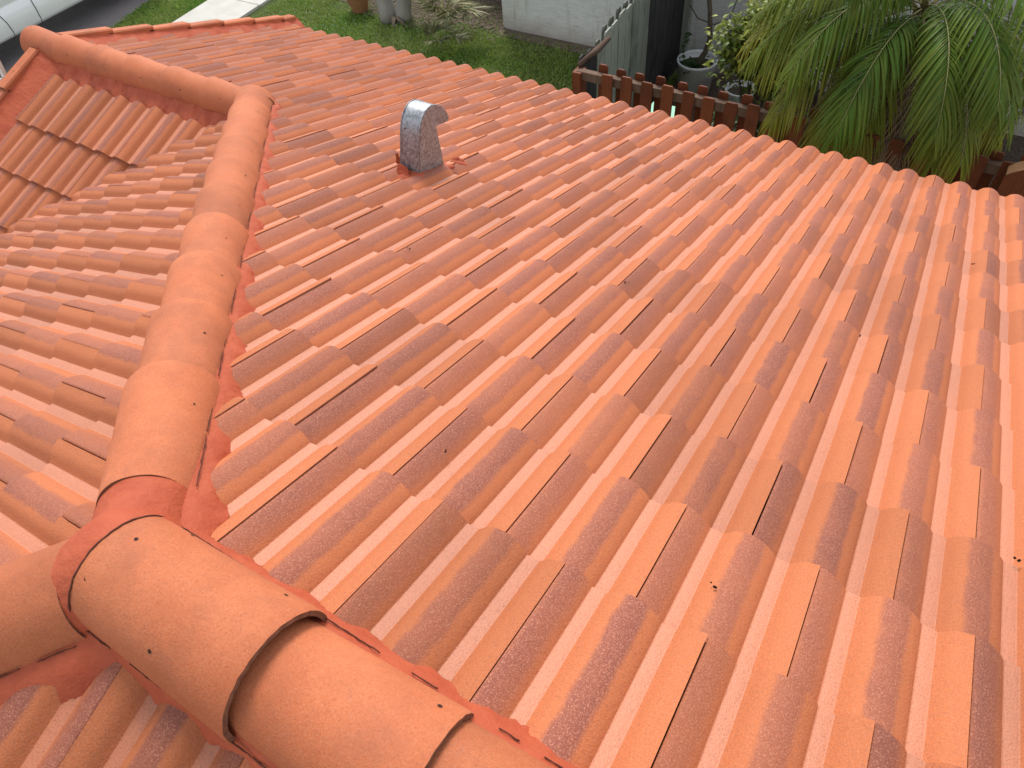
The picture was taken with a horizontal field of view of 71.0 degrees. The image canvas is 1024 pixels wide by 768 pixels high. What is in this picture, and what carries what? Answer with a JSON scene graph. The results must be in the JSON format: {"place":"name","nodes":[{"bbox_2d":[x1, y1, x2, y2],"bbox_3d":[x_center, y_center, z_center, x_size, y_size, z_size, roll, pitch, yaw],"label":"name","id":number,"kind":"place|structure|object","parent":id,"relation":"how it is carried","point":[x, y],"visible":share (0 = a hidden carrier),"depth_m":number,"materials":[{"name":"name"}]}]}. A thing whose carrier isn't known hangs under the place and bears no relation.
{"place":"outdoors","nodes":[
{"label":"outdoors","id":0,"kind":"place"},
{"bbox_2d":[0,61,6,80],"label":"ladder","id":1,"kind":"object","parent":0,"point":[3,73],"visible":0.02,"depth_m":5.07,"materials":[{"name":"white metal"}]},
{"bbox_2d":[0,0,148,77],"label":"driveway","id":2,"kind":"structure","parent":0,"point":[85,14],"depth_m":13.13,"materials":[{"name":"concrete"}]},
{"bbox_2d":[0,0,82,43],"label":"parked van","id":3,"kind":"object","parent":2,"relation":"on","point":[17,17],"visible":0.95,"depth_m":12.01,"materials":[{"name":"white paint"}]},
{"bbox_2d":[172,0,258,22],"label":"path","id":4,"kind":"structure","parent":0,"point":[219,9],"depth_m":12.82,"materials":[{"name":"white paint"}]},
{"bbox_2d":[238,0,270,6],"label":"path","id":5,"kind":"structure","parent":0,"point":[260,3],"depth_m":12.97,"materials":[{"name":"white paint"}]},
{"bbox_2d":[110,0,677,101],"bbox_3d":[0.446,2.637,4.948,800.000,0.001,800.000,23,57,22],"label":"ground","id":6,"kind":"structure","parent":0,"point":[263,8],"depth_m":11.61,"materials":[{"name":"green plant"}]},
{"bbox_2d":[197,0,508,70],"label":"clover flowers","id":7,"kind":"object","parent":6,"relation":"on","point":[364,29],"visible":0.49,"depth_m":11.99,"materials":[{"name":"white plant"}]},
{"bbox_2d":[346,0,368,13],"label":"flower pot","id":8,"kind":"object","parent":6,"relation":"on","point":[358,6],"visible":1,"depth_m":12.31,"materials":[{"name":"ceramic"}]},
{"bbox_2d":[339,0,504,28],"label":"mulch bed","id":9,"kind":"object","parent":6,"relation":"on","point":[490,25],"visible":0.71,"depth_m":12.16,"materials":[{"name":"brown soil"}]},
{"bbox_2d":[376,0,414,27],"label":"twin trunk tree","id":10,"kind":"object","parent":9,"relation":"on","point":[389,13],"visible":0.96,"depth_m":12.01,"materials":[{"name":"grey plant"}]},
{"bbox_2d":[416,0,490,32],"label":"fan palm","id":11,"kind":"object","parent":9,"relation":"on","point":[445,13],"visible":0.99,"depth_m":11.01,"materials":[{"name":"green plant"}]},
{"bbox_2d":[346,0,1023,159],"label":"bark chips","id":12,"kind":"object","parent":9,"relation":"on","point":[498,11],"visible":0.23,"depth_m":11.98,"materials":[{"name":"brown wood"}]},
{"bbox_2d":[415,14,472,48],"bbox_3d":[-1.113,-5.407,11.140,0.811,0.552,0.884,23,57,22],"label":"fan palm","id":13,"kind":"object","parent":6,"relation":"on","point":[430,29],"visible":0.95,"depth_m":11.17,"materials":[{"name":"green plant"}]},
{"bbox_2d":[495,28,677,78],"bbox_3d":[1.123,-5.157,11.075,3.222,0.001,0.530,23,57,22],"label":"soil strip","id":14,"kind":"object","parent":6,"relation":"on","point":[534,37],"visible":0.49,"depth_m":11.34,"materials":[{"name":"brown soil"}]},
{"bbox_2d":[578,0,692,107],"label":"grey fence","id":15,"kind":"object","parent":6,"relation":"on","point":[647,40],"visible":0.52,"depth_m":8.84,"materials":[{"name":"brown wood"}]},
{"bbox_2d":[577,36,610,66],"bbox_3d":[0.859,-3.447,7.436,0.068,0.082,0.566,29,60,25],"label":"broken plank","id":16,"kind":"object","parent":15,"relation":"on","point":[595,51],"visible":1,"depth_m":7.41,"materials":[{"name":"brown wood"}]},
{"bbox_2d":[689,0,737,24],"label":"garden cable","id":17,"kind":"object","parent":15,"relation":"attached to","point":[715,23],"visible":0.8,"depth_m":9.66,"materials":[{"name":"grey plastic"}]},
{"bbox_2d":[502,0,1023,136],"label":"neighbour house","id":18,"kind":"structure","parent":6,"relation":"on","point":[582,22],"depth_m":10.83,"materials":[{"name":"white paint"}]},
{"bbox_2d":[672,72,1023,187],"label":"soil strip","id":19,"kind":"object","parent":6,"relation":"on","point":[1017,143],"depth_m":9.12,"materials":[{"name":"brown soil"}]},
{"bbox_2d":[651,102,674,116],"bbox_3d":[1.668,-2.472,8.061,0.440,1.300,0.300,23,57,22],"label":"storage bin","id":20,"kind":"object","parent":19,"relation":"on","point":[672,111],"visible":0.03,"depth_m":7.57,"materials":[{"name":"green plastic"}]},
{"bbox_2d":[677,49,717,93],"bbox_3d":[2.525,-4.237,9.893,0.545,0.504,0.545,23,57,22],"label":"planter pot","id":21,"kind":"object","parent":19,"relation":"on","point":[694,79],"visible":0.62,"depth_m":9.73,"materials":[{"name":"grey concrete"}]},
{"bbox_2d":[670,0,712,74],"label":"potted tree","id":22,"kind":"object","parent":21,"relation":"in","point":[698,62],"visible":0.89,"depth_m":9.60,"materials":[{"name":"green plant"}]},
{"bbox_2d":[725,80,755,118],"bbox_3d":[3.006,-3.740,9.516,0.416,0.404,0.416,23,57,22],"label":"planter pot","id":23,"kind":"object","parent":19,"relation":"on","point":[733,92],"visible":0.3,"depth_m":9.43,"materials":[{"name":"grey concrete"}]},
{"bbox_2d":[737,106,781,137],"bbox_3d":[2.974,-2.964,8.724,0.597,0.682,0.510,-6,51,1],"label":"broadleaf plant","id":24,"kind":"object","parent":19,"relation":"on","point":[756,133],"visible":0.13,"depth_m":8.61,"materials":[{"name":"green plant"}]},
{"bbox_2d":[702,0,823,124],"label":"shrub","id":25,"kind":"object","parent":19,"relation":"on","point":[729,52],"visible":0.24,"depth_m":8.17,"materials":[{"name":"green plant"}]},
{"bbox_2d":[572,64,1023,190],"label":"brown fence","id":26,"kind":"object","parent":19,"relation":"on","point":[748,113],"visible":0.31,"depth_m":6.78,"materials":[{"name":"brown wood"}]},
{"bbox_2d":[784,0,917,113],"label":"shrub","id":27,"kind":"object","parent":19,"relation":"on","point":[816,94],"visible":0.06,"depth_m":8.34,"materials":[{"name":"green plant"}]},
{"bbox_2d":[733,0,1023,183],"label":"palm tree","id":28,"kind":"object","parent":19,"relation":"on","point":[888,70],"visible":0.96,"depth_m":5.73,"materials":[{"name":"green plant"}]},
{"bbox_2d":[996,161,1023,196],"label":"gate post","id":29,"kind":"object","parent":19,"relation":"on","point":[1011,183],"visible":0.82,"depth_m":5.75,"materials":[{"name":"brown wood"}]},
{"bbox_2d":[0,14,1023,767],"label":"house","id":30,"kind":"structure","parent":0,"point":[262,366],"depth_m":1.99,"materials":[{"name":"tile"}]},
{"bbox_2d":[395,99,468,179],"bbox_3d":[-0.451,-1.174,3.611,0.343,0.436,0.400,23,57,22],"label":"roof vent","id":31,"kind":"object","parent":30,"relation":"on","point":[421,120],"visible":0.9,"depth_m":3.55,"materials":[{"name":"metal"}]},
{"bbox_2d":[407,247,1020,588],"bbox_3d":[0.999,-0.015,2.466,2.600,0.958,1.686,-9,51,-2],"label":"grit","id":32,"kind":"object","parent":30,"relation":"on","point":[1014,557],"visible":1,"depth_m":1.73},
{"bbox_2d":[711,97,758,132],"bbox_3d":[2.373,-2.678,8.290,1.164,1.101,1.042,-28,54,-16],"label":"shrub","id":33,"kind":"object","parent":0,"point":[736,120],"visible":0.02,"depth_m":8.07,"materials":[{"name":"green plant"}]},
{"bbox_2d":[965,1,1023,154],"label":"shrub","id":34,"kind":"object","parent":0,"point":[1022,23],"visible":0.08,"depth_m":8.07,"materials":[{"name":"green plant"}]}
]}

